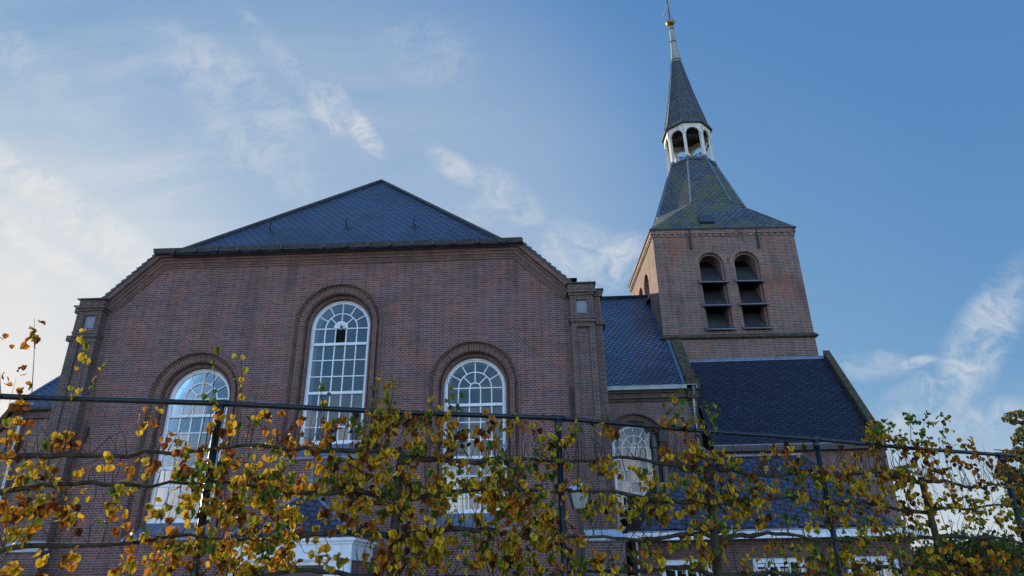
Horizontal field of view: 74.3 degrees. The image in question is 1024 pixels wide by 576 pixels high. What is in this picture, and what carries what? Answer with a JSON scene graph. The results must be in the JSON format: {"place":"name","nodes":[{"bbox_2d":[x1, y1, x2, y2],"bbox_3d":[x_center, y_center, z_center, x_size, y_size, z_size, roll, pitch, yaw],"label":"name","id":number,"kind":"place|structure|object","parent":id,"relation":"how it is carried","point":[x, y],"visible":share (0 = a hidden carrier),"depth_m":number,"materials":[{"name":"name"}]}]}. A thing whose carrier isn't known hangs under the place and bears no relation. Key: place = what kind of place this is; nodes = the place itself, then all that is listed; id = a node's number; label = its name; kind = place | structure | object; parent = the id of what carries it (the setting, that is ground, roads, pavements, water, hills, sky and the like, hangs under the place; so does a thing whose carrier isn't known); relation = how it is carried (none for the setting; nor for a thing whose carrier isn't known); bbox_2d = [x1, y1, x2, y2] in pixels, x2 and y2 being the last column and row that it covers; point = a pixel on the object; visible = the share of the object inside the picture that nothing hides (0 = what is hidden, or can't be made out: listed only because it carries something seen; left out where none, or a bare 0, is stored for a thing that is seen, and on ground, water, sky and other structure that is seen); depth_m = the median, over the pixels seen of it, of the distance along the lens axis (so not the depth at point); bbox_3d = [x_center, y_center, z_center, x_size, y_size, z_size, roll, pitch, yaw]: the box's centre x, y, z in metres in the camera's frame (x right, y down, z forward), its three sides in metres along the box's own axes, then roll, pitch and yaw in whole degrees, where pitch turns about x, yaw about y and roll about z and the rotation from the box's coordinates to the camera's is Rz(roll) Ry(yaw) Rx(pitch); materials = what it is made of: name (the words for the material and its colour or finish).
{"place":"outdoors","nodes":[
{"label":"outdoors","id":0,"kind":"place"},
{"bbox_2d":[0,0,1023,575],"label":"sky","id":1,"kind":"structure","parent":0,"point":[889,133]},
{"bbox_2d":[994,409,1023,549],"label":"pine tree","id":2,"kind":"object","parent":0,"point":[1018,435],"visible":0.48,"depth_m":30.27,"materials":[{"name":"green plant"}]},
{"label":"pavement","id":3,"kind":"structure","parent":0,"visible":0},
{"bbox_2d":[0,320,220,575],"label":"lime tree","id":4,"kind":"object","parent":3,"relation":"on","point":[168,544],"visible":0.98,"depth_m":5.47,"materials":[{"name":"yellow plant"}]},
{"bbox_2d":[180,353,578,575],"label":"lime tree","id":5,"kind":"object","parent":3,"relation":"on","point":[266,490],"visible":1,"depth_m":6.00,"materials":[{"name":"green plant"}]},
{"bbox_2d":[1,393,1023,575],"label":"trellis frame","id":6,"kind":"object","parent":3,"relation":"on","point":[556,419],"visible":0.88,"depth_m":6.49,"materials":[{"name":"black metal"}]},
{"bbox_2d":[566,480,589,575],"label":"street lamp","id":7,"kind":"object","parent":3,"relation":"on","point":[577,504],"visible":0.45,"depth_m":10.86,"materials":[{"name":"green metal"}]},
{"bbox_2d":[564,387,852,575],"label":"lime tree","id":8,"kind":"object","parent":3,"relation":"on","point":[708,501],"visible":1,"depth_m":7.03,"materials":[{"name":"green plant"}]},
{"bbox_2d":[809,410,1023,575],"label":"lime tree","id":9,"kind":"object","parent":3,"relation":"on","point":[901,476],"visible":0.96,"depth_m":8.24,"materials":[{"name":"green plant"}]},
{"bbox_2d":[987,439,1023,559],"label":"lime tree","id":10,"kind":"object","parent":3,"relation":"on","point":[1012,479],"visible":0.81,"depth_m":9.20,"materials":[{"name":"green plant"}]},
{"label":"ground","id":11,"kind":"structure","parent":0,"visible":0},
{"bbox_2d":[0,179,901,575],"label":"church","id":12,"kind":"structure","parent":11,"relation":"on","point":[346,297],"depth_m":18.51,"materials":[{"name":"brick"}]},
{"bbox_2d":[118,351,239,540],"bbox_3d":[-8.324,3.986,17.468,2.460,4.791,0.510,-2,-24,2],"label":"window","id":13,"kind":"structure","parent":12,"relation":"in","point":[175,381],"depth_m":17.71,"materials":[{"name":"white paint"}]},
{"bbox_2d":[263,565,319,575],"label":"porch door","id":14,"kind":"structure","parent":12,"relation":"in","point":[266,570],"depth_m":14.29,"materials":[{"name":"green paint"}]},
{"bbox_2d":[277,282,381,459],"bbox_3d":[-4.708,2.156,18.083,2.440,4.821,0.510,-2,-24,2],"label":"window","id":15,"kind":"structure","parent":12,"relation":"in","point":[303,344],"depth_m":18.27,"materials":[{"name":"white paint"}]},
{"bbox_2d":[446,455,465,506],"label":"window","id":16,"kind":"structure","parent":12,"relation":"in","point":[452,455],"depth_m":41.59,"materials":[{"name":"white paint"}]},
{"bbox_2d":[422,340,522,529],"bbox_3d":[-0.963,3.670,17.241,2.420,4.791,0.510,-2,-24,2],"label":"window","id":17,"kind":"structure","parent":12,"relation":"in","point":[475,351],"depth_m":17.61,"materials":[{"name":"white paint"}]},
{"bbox_2d":[610,413,677,532],"bbox_3d":[4.607,6.898,24.839,2.460,4.551,0.510,-2,-24,2],"label":"window","id":18,"kind":"structure","parent":12,"relation":"in","point":[642,418],"depth_m":25.40,"materials":[{"name":"white paint"}]},
{"bbox_2d":[627,0,818,528],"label":"church tower","id":19,"kind":"structure","parent":11,"relation":"on","point":[717,273],"depth_m":30.33,"materials":[{"name":"brick"}]},
{"bbox_2d":[623,430,923,575],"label":"annex","id":20,"kind":"object","parent":11,"relation":"on","point":[738,544],"visible":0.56,"depth_m":16.50,"materials":[{"name":"brick"}]},
{"bbox_2d":[662,559,712,575],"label":"window","id":21,"kind":"structure","parent":20,"relation":"in","point":[678,562],"depth_m":16.23,"materials":[{"name":"white paint"}]},
{"bbox_2d":[752,557,805,575],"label":"window","id":22,"kind":"structure","parent":20,"relation":"in","point":[779,562],"depth_m":16.13,"materials":[{"name":"white paint"}]},
{"bbox_2d":[848,556,901,575],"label":"window","id":23,"kind":"structure","parent":20,"relation":"in","point":[884,572],"depth_m":16.06,"materials":[{"name":"white paint"}]},
{"bbox_2d":[911,543,966,575],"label":"shrub","id":24,"kind":"object","parent":11,"relation":"on","point":[917,551],"visible":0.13,"depth_m":21.76,"materials":[{"name":"green plant"}]},
{"bbox_2d":[934,529,1023,575],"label":"shrub","id":25,"kind":"object","parent":11,"relation":"on","point":[966,553],"visible":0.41,"depth_m":20.43,"materials":[{"name":"green plant"}]},
{"bbox_2d":[964,540,1023,575],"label":"shrub","id":26,"kind":"object","parent":11,"relation":"on","point":[1022,548],"visible":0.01,"depth_m":21.31,"materials":[{"name":"green plant"}]}
]}

